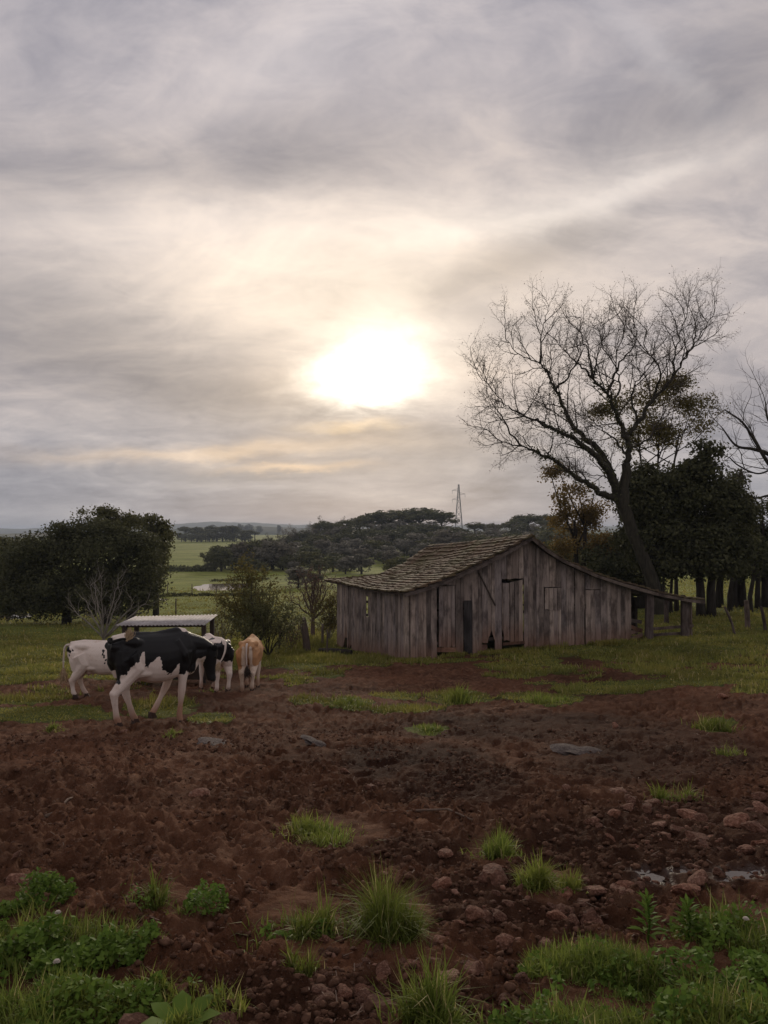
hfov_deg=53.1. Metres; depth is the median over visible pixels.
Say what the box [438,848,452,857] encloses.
stone
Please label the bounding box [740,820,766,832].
stone
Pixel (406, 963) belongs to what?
stone
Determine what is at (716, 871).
stone
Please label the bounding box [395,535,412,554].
evergreen tree
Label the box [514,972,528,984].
stone
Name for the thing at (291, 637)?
twiggy bush
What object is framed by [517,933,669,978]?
weeds
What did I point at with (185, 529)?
umbrella pine
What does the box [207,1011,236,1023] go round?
stone
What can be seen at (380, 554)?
evergreen tree
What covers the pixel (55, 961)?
clover flower
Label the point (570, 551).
bush
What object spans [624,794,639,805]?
stone
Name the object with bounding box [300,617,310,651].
fence post
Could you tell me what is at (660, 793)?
grass tuft
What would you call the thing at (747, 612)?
fence post
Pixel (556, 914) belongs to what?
stone
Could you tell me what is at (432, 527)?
evergreen tree
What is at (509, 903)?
stone
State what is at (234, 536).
evergreen tree
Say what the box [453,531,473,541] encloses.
leafless tree
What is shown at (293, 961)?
grass tuft
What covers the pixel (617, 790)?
stone
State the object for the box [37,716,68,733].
grass tuft
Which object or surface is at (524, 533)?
leafless tree
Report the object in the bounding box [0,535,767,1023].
ground
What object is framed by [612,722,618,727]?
stone
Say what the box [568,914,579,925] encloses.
stone
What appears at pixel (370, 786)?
stone
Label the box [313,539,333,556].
leafless tree
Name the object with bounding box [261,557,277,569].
evergreen tree
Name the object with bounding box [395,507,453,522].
umbrella pine
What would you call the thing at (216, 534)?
evergreen tree
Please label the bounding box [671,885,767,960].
grass
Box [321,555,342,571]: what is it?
evergreen tree
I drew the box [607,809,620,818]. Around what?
stone
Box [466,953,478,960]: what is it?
stone
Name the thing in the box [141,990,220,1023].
broadleaf weed
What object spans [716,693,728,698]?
stone
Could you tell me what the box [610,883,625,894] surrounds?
stone
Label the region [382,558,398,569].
broadleaf tree
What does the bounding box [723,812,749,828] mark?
stone
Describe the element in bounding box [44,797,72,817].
stick
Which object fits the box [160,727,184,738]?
grass tuft
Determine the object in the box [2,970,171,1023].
weeds
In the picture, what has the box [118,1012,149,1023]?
stone
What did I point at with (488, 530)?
bare tree
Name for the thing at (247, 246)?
sky
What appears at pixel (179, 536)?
evergreen tree
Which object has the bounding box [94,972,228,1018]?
weeds
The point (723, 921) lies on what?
weeds
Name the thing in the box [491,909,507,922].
stone
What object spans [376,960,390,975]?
stone
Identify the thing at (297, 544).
leafless tree
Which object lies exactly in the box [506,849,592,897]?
grass tuft
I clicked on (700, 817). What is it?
stone
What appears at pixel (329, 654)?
tall grass
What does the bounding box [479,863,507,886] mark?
stone
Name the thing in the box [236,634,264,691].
cow
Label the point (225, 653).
cow
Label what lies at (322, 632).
fence post
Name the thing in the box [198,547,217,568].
evergreen tree
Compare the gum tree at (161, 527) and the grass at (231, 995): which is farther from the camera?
the gum tree at (161, 527)
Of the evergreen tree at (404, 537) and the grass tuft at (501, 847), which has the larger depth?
the evergreen tree at (404, 537)
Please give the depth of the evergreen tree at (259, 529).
1348.41 m
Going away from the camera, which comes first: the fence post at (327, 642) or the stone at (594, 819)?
the stone at (594, 819)
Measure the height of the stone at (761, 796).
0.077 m
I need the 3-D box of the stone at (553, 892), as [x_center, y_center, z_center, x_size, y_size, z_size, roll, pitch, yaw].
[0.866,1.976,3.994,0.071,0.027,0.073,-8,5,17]
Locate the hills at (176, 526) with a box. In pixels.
[0,522,622,533]
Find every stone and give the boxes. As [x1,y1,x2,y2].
[5,873,28,884]
[10,850,21,860]
[114,729,127,735]
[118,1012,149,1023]
[150,857,159,861]
[173,982,187,991]
[188,788,209,796]
[197,737,233,746]
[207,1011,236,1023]
[223,950,234,956]
[300,735,325,746]
[311,984,329,995]
[314,991,335,1004]
[319,934,330,942]
[336,983,352,1001]
[340,768,349,773]
[352,983,368,997]
[353,989,357,997]
[356,988,370,1004]
[361,957,371,963]
[362,993,397,1017]
[364,783,375,789]
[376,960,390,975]
[376,972,387,984]
[403,959,419,969]
[429,934,444,943]
[432,876,451,891]
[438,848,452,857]
[440,968,458,986]
[452,920,466,927]
[463,961,484,976]
[466,906,483,921]
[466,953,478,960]
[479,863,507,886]
[482,908,494,923]
[491,890,501,895]
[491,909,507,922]
[495,933,513,950]
[498,992,512,1003]
[502,900,516,906]
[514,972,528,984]
[517,883,523,890]
[537,937,552,950]
[546,887,556,895]
[546,902,554,910]
[546,909,567,920]
[550,743,601,755]
[554,903,573,915]
[558,886,572,899]
[561,784,569,790]
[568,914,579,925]
[577,898,590,903]
[578,901,586,906]
[580,907,600,924]
[583,816,599,825]
[586,885,606,897]
[587,918,603,925]
[595,822,603,827]
[605,833,615,841]
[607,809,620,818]
[609,787,631,793]
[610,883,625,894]
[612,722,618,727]
[615,880,633,889]
[623,803,633,811]
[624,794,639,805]
[634,881,644,888]
[642,803,651,813]
[642,876,650,880]
[644,798,662,805]
[652,821,665,828]
[658,832,671,841]
[670,824,684,834]
[670,883,700,896]
[676,808,697,818]
[681,794,695,801]
[684,863,700,870]
[685,830,709,839]
[687,869,707,886]
[693,838,708,847]
[694,813,707,820]
[712,867,723,875]
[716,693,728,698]
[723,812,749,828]
[737,844,755,855]
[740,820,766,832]
[748,807,764,814]
[750,840,762,845]
[751,792,767,801]
[752,801,767,812]
[755,839,767,846]
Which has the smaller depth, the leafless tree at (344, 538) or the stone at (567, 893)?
the stone at (567, 893)
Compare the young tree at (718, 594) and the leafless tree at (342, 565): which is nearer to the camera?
the young tree at (718, 594)
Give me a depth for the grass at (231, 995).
2.67 m
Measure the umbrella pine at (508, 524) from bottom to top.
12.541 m
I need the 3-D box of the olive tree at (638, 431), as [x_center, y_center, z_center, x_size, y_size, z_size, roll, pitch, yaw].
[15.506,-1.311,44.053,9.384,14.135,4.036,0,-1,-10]
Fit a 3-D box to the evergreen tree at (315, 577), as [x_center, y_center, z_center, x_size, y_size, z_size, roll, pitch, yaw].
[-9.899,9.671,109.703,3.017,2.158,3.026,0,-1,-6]
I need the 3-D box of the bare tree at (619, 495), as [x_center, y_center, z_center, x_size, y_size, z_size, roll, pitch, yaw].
[9.964,-3.649,35.228,14.038,16.580,7.587,0,-1,0]
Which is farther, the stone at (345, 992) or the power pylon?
the power pylon
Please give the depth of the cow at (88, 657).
14.66 m
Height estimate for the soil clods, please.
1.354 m
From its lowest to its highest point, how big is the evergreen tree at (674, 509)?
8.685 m
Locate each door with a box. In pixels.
[438,586,454,647]
[509,580,522,641]
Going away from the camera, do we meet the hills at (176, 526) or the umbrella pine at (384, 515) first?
the umbrella pine at (384, 515)
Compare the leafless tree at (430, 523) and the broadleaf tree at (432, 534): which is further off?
the leafless tree at (430, 523)
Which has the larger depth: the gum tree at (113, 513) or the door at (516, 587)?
the gum tree at (113, 513)
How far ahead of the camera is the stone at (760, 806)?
5.71 m
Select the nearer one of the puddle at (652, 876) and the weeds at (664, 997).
the weeds at (664, 997)
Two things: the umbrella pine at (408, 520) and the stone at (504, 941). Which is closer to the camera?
the stone at (504, 941)
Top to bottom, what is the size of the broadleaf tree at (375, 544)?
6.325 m
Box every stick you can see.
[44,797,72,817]
[406,808,472,820]
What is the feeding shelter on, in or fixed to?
on the ground at (266, 707)
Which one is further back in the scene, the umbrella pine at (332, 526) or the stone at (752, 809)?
the umbrella pine at (332, 526)
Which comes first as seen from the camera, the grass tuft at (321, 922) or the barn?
the grass tuft at (321, 922)
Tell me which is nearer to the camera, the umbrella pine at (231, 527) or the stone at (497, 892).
the stone at (497, 892)
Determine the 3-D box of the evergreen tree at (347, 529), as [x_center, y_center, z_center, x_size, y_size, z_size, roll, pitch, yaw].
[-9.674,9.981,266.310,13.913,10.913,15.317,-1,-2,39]
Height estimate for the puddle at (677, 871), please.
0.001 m
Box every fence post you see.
[175,599,176,613]
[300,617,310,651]
[321,624,323,644]
[326,629,327,651]
[724,606,735,634]
[744,600,750,627]
[760,606,766,629]
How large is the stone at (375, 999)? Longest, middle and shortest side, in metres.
0.150 x 0.134 x 0.067 m
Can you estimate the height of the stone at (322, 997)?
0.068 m
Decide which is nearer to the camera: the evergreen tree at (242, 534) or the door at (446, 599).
the door at (446, 599)
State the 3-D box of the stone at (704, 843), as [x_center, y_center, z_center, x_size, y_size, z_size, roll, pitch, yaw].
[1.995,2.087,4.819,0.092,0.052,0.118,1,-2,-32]
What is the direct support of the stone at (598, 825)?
on the ground at (266, 707)
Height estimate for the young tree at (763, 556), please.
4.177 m
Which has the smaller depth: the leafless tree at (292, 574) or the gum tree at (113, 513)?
the gum tree at (113, 513)
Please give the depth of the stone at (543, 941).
3.30 m
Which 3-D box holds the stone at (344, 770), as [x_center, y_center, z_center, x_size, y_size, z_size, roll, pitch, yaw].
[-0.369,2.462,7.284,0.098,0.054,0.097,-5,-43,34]
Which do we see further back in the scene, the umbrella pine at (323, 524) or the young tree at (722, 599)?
the umbrella pine at (323, 524)
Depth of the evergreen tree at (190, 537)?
495.08 m
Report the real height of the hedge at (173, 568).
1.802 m
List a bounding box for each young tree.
[669,579,672,612]
[674,575,678,611]
[715,575,721,607]
[721,575,723,604]
[727,568,744,611]
[732,563,747,607]
[744,535,767,611]
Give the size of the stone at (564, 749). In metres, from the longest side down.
0.663 x 0.412 x 0.089 m
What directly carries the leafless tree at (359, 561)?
on the ground at (266, 707)
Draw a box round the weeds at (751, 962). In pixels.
[550,942,767,1015]
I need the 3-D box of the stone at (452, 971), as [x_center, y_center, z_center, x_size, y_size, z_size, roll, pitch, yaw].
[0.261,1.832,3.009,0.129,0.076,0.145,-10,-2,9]
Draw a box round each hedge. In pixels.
[159,592,267,596]
[163,564,218,571]
[210,576,270,581]
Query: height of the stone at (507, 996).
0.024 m
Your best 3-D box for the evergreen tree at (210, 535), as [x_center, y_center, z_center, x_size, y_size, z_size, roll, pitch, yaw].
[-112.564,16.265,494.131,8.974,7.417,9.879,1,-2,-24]
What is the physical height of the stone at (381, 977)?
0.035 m
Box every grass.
[0,577,767,644]
[0,610,767,725]
[0,904,168,986]
[0,952,195,1023]
[96,965,253,1023]
[223,632,705,669]
[459,953,767,1023]
[509,929,669,993]
[547,935,766,1013]
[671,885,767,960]
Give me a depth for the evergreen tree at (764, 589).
41.79 m
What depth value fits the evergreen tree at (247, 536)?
485.60 m
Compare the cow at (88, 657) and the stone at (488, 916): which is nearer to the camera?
the stone at (488, 916)
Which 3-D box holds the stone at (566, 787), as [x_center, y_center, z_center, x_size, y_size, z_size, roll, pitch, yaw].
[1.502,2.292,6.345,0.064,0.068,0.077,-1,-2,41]
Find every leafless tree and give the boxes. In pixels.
[232,541,257,565]
[250,539,277,565]
[271,541,297,569]
[284,566,309,587]
[288,542,302,548]
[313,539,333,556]
[326,542,353,555]
[335,558,352,573]
[337,536,360,544]
[342,539,373,556]
[344,553,375,573]
[350,547,370,558]
[367,522,386,530]
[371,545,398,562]
[380,550,402,560]
[383,520,406,528]
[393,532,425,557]
[408,542,428,554]
[411,520,442,530]
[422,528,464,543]
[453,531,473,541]
[519,523,543,532]
[519,531,538,537]
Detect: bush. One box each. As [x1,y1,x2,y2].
[197,595,241,639]
[210,548,294,640]
[223,586,312,656]
[275,618,307,648]
[306,587,336,639]
[544,537,573,561]
[549,539,588,564]
[579,554,595,567]
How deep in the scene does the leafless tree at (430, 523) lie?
274.52 m
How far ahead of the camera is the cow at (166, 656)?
11.51 m
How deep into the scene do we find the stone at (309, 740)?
9.10 m
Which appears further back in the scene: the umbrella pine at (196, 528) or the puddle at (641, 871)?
the umbrella pine at (196, 528)
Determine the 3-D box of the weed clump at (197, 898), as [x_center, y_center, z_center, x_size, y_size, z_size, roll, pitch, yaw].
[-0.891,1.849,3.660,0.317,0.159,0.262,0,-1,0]
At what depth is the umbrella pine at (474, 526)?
297.19 m
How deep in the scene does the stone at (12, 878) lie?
4.16 m
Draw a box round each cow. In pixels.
[55,640,121,698]
[105,627,216,726]
[198,633,233,692]
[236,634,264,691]
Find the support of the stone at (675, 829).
on the ground at (266, 707)
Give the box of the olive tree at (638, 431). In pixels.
[577,368,730,545]
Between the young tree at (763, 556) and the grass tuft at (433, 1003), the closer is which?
the grass tuft at (433, 1003)
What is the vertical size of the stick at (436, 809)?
0.154 m
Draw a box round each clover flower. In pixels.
[53,959,59,969]
[743,916,748,942]
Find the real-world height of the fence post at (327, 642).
1.139 m
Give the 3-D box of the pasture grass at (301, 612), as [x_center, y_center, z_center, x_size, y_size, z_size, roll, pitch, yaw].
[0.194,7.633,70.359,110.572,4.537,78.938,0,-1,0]
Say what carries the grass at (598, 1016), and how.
on the ground at (266, 707)
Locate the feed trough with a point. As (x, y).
(195, 675)
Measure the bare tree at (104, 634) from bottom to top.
3.667 m
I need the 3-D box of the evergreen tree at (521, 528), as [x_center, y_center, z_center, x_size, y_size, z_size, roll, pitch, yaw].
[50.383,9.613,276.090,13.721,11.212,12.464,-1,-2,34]
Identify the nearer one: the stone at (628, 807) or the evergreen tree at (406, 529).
the stone at (628, 807)
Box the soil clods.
[0,724,767,1023]
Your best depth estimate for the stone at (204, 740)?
9.16 m
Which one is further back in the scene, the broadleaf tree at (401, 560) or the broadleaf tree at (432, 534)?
the broadleaf tree at (432, 534)
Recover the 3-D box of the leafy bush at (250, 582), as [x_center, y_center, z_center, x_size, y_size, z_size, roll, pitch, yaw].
[-4.537,3.215,26.863,2.992,3.933,2.096,0,-1,0]
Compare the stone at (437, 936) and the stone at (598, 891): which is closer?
the stone at (437, 936)
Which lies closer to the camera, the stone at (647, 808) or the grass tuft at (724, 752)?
the stone at (647, 808)
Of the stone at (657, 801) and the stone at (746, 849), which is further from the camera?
the stone at (657, 801)
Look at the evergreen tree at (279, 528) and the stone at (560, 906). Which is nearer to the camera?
the stone at (560, 906)
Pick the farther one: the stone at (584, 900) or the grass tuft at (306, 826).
the grass tuft at (306, 826)
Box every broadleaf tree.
[297,551,323,567]
[361,540,386,559]
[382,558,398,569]
[394,556,407,564]
[411,538,435,553]
[426,531,450,538]
[458,533,486,541]
[535,530,570,544]
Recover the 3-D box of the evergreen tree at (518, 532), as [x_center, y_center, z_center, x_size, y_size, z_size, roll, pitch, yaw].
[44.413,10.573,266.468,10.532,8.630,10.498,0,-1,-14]
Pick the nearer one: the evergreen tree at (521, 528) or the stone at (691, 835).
the stone at (691, 835)
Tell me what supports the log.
on the ground at (266, 707)
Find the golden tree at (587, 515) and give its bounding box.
[537,462,625,565]
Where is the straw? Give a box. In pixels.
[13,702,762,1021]
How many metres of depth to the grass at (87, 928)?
3.29 m
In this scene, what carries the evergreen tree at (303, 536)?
on the ground at (266, 707)
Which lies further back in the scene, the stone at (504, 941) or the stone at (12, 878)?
the stone at (12, 878)
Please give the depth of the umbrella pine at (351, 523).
288.82 m
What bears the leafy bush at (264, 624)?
on the ground at (266, 707)
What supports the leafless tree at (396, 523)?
on the ground at (266, 707)
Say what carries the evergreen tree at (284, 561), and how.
on the ground at (266, 707)
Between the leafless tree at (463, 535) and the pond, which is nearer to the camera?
the pond
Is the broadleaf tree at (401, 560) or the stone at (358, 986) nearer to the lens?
the stone at (358, 986)
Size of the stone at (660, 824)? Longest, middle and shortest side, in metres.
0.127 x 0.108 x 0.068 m
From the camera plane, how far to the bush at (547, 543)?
48.48 m
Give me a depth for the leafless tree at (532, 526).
268.66 m
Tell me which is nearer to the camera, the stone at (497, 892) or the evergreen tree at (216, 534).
the stone at (497, 892)
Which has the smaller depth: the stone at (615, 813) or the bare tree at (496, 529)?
the stone at (615, 813)
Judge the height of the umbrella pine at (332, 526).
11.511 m
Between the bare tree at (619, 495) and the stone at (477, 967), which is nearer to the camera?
the stone at (477, 967)
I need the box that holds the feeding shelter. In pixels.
[115,614,216,682]
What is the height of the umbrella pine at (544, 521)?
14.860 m
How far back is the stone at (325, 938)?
3.28 m
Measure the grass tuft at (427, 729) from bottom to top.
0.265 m
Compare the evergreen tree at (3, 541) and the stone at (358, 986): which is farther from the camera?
the evergreen tree at (3, 541)
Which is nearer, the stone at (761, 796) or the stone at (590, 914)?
the stone at (590, 914)
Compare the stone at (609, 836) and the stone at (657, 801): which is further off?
the stone at (657, 801)
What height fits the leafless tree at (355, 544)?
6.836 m
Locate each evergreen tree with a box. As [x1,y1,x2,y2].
[0,512,172,624]
[0,535,20,603]
[175,533,187,541]
[180,534,189,541]
[187,534,195,541]
[193,533,207,541]
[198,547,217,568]
[204,532,214,541]
[206,545,233,570]
[210,531,218,541]
[219,531,224,541]
[222,533,230,540]
[226,557,243,570]
[230,533,239,541]
[238,532,250,541]
[238,539,262,558]
[243,524,253,529]
[243,534,252,541]
[251,538,278,545]
[255,526,262,534]
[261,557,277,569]
[274,555,296,569]
[277,525,281,533]
[282,535,302,543]
[294,530,325,540]
[304,534,333,547]
[307,559,329,573]
[307,573,324,583]
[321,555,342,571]
[327,530,363,545]
[338,525,366,535]
[358,528,386,542]
[373,551,387,563]
[377,529,407,548]
[388,524,420,551]
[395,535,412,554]
[397,522,427,533]
[419,524,448,536]
[426,525,462,534]
[499,530,521,536]
[505,523,530,533]
[534,525,559,534]
[577,525,661,608]
[607,437,767,616]
[717,468,767,606]
[743,498,767,606]
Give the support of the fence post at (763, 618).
on the ground at (266, 707)
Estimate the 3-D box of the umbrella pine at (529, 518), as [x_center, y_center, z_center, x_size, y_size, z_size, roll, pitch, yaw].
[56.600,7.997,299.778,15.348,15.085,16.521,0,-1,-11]
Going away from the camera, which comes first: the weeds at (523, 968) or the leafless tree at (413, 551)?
the weeds at (523, 968)
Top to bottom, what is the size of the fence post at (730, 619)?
1.283 m
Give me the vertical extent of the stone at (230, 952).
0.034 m
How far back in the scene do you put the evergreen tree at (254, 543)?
171.07 m
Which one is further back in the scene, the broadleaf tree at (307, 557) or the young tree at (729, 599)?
the broadleaf tree at (307, 557)
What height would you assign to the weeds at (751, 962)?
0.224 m
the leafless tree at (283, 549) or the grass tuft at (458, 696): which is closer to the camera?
the grass tuft at (458, 696)
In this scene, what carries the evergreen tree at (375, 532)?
on the ground at (266, 707)
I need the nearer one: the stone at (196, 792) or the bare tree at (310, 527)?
the stone at (196, 792)
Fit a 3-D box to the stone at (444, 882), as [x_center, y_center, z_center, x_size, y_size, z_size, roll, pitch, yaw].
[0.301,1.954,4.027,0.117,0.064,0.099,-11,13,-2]
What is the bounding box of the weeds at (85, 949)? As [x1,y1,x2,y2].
[0,911,160,987]
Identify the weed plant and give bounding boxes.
[628,888,668,942]
[670,893,705,937]
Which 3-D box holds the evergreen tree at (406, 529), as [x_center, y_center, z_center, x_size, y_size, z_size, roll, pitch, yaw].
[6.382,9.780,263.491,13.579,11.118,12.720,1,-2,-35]
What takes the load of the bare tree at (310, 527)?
on the ground at (266, 707)
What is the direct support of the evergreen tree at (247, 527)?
on the ground at (266, 707)
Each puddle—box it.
[633,870,649,873]
[645,873,664,881]
[671,869,686,872]
[725,871,752,878]
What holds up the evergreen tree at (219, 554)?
on the ground at (266, 707)
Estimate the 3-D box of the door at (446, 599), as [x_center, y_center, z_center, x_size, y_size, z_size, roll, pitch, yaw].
[1.980,3.312,24.299,0.551,1.951,0.082,0,-2,-17]
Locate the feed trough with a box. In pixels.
[173,664,211,683]
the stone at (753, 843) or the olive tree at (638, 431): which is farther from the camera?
the olive tree at (638, 431)
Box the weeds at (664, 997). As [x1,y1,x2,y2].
[468,976,767,1023]
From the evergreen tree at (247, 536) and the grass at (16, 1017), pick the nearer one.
the grass at (16, 1017)
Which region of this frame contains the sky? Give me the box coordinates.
[0,0,767,528]
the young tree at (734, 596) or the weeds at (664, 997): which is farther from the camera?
the young tree at (734, 596)
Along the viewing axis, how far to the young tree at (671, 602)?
38.85 m
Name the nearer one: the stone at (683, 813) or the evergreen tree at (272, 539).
the stone at (683, 813)
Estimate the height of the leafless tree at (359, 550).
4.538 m
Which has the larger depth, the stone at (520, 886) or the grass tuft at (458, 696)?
the grass tuft at (458, 696)
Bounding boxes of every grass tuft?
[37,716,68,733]
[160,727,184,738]
[228,880,369,954]
[271,807,376,847]
[278,934,327,977]
[324,692,369,709]
[326,853,443,956]
[364,938,490,1023]
[409,720,451,735]
[440,681,479,704]
[459,819,526,861]
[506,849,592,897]
[511,692,570,706]
[643,778,708,805]
[680,711,746,733]
[706,741,746,756]
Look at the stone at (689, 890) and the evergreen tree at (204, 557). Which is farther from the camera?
the evergreen tree at (204, 557)
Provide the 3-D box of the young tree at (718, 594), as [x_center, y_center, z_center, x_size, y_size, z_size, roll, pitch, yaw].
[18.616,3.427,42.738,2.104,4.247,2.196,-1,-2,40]
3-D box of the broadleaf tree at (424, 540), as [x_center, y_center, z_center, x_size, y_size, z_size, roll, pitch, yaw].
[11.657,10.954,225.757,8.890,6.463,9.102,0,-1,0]
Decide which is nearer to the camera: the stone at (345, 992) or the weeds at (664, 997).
the weeds at (664, 997)
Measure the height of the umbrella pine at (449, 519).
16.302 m
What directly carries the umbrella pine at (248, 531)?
on the ground at (266, 707)
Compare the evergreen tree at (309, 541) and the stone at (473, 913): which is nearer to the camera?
the stone at (473, 913)
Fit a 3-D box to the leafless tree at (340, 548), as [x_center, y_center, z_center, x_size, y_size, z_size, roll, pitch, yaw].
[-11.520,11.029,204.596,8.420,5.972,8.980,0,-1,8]
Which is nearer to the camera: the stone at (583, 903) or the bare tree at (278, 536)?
the stone at (583, 903)
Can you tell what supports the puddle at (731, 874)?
on the ground at (266, 707)
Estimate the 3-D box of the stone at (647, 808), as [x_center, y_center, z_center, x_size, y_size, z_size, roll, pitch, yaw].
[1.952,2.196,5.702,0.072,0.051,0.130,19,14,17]
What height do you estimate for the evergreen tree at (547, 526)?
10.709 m
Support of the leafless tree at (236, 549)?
on the ground at (266, 707)
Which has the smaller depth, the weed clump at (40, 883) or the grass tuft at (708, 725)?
the weed clump at (40, 883)
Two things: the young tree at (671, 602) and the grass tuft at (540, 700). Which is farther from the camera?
the young tree at (671, 602)
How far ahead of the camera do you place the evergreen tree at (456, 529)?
267.43 m
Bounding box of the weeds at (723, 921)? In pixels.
[661,901,767,953]
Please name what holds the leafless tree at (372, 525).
on the ground at (266, 707)
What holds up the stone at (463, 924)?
on the ground at (266, 707)
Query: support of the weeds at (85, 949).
on the ground at (266, 707)
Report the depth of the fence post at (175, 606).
57.83 m
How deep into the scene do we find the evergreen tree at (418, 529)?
272.40 m
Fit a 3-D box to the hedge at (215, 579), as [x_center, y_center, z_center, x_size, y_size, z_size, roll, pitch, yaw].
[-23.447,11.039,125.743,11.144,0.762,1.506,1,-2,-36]
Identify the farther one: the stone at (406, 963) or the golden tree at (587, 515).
the golden tree at (587, 515)
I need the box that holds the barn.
[324,534,705,658]
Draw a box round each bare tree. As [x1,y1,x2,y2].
[67,561,156,639]
[265,533,290,541]
[274,528,302,541]
[283,557,336,634]
[285,521,331,539]
[454,259,744,614]
[473,524,504,534]
[489,523,518,531]
[681,352,767,503]
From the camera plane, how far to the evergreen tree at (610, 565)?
45.22 m
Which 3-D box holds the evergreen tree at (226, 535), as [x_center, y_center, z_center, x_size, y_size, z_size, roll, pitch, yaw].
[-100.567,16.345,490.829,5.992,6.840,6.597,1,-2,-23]
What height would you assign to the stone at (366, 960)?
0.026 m
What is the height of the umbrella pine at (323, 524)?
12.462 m
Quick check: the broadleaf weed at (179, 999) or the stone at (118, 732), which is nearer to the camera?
the broadleaf weed at (179, 999)
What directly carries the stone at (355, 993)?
on the ground at (266, 707)
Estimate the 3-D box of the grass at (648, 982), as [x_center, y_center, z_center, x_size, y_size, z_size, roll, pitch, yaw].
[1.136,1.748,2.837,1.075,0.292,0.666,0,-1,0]
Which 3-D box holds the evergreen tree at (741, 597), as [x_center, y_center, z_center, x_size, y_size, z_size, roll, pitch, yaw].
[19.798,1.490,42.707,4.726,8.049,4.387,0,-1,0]
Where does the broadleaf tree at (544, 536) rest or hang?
on the ground at (266, 707)
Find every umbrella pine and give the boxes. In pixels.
[177,527,191,533]
[190,527,204,541]
[217,527,226,541]
[226,525,238,540]
[243,530,254,533]
[312,521,331,529]
[324,523,345,530]
[332,519,367,527]
[347,516,370,528]
[354,514,385,527]
[364,509,408,522]
[385,513,422,550]
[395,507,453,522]
[427,511,459,526]
[461,522,488,533]
[483,523,502,530]
[500,520,528,528]
[509,513,546,526]
[532,514,559,524]
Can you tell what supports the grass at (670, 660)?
on the ground at (266, 707)
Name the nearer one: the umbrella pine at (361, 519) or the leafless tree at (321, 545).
the leafless tree at (321, 545)
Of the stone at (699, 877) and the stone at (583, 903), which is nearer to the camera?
the stone at (583, 903)
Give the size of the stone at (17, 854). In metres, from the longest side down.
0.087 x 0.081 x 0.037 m
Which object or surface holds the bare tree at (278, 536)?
on the ground at (266, 707)
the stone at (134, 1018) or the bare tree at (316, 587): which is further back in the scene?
the bare tree at (316, 587)
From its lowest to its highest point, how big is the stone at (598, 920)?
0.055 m
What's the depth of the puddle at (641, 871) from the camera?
4.33 m
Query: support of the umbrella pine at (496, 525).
on the ground at (266, 707)
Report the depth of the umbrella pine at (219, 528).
506.32 m
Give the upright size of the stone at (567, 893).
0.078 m
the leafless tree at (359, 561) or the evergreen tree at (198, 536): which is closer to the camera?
the leafless tree at (359, 561)
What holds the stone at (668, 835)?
on the ground at (266, 707)
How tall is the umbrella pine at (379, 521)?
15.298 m
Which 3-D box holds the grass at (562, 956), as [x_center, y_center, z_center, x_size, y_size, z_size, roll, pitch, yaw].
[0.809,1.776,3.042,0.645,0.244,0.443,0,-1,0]
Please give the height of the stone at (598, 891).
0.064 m
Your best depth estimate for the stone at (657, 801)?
5.87 m
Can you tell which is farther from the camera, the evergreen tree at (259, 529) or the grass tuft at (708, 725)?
the evergreen tree at (259, 529)
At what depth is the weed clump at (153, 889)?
3.73 m
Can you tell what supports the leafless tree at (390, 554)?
on the ground at (266, 707)
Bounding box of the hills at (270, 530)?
[0,526,766,537]
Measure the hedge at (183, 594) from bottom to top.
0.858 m
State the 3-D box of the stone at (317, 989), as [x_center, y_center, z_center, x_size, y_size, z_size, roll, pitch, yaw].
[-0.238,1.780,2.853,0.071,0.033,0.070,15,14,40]
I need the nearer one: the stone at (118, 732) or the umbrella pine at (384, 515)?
the stone at (118, 732)
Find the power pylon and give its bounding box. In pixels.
[453,484,463,527]
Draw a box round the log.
[318,648,352,654]
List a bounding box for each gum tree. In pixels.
[70,503,147,615]
[132,511,180,615]
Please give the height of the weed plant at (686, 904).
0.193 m
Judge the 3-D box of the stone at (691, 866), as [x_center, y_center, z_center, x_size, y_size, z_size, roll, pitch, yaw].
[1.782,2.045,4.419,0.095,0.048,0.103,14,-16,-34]
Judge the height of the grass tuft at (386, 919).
0.480 m
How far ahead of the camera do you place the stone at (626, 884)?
4.05 m
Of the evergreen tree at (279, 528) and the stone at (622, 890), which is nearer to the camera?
the stone at (622, 890)
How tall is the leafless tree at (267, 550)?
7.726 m
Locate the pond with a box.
[193,583,247,590]
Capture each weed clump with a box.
[0,866,77,919]
[120,861,179,918]
[163,878,228,916]
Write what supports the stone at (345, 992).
on the ground at (266, 707)
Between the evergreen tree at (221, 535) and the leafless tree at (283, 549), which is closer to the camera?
the leafless tree at (283, 549)
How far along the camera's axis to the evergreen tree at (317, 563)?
149.23 m
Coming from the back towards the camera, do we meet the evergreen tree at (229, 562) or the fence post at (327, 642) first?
the evergreen tree at (229, 562)
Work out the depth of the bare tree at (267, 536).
262.09 m
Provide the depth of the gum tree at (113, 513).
56.56 m
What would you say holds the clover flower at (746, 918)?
on the ground at (266, 707)

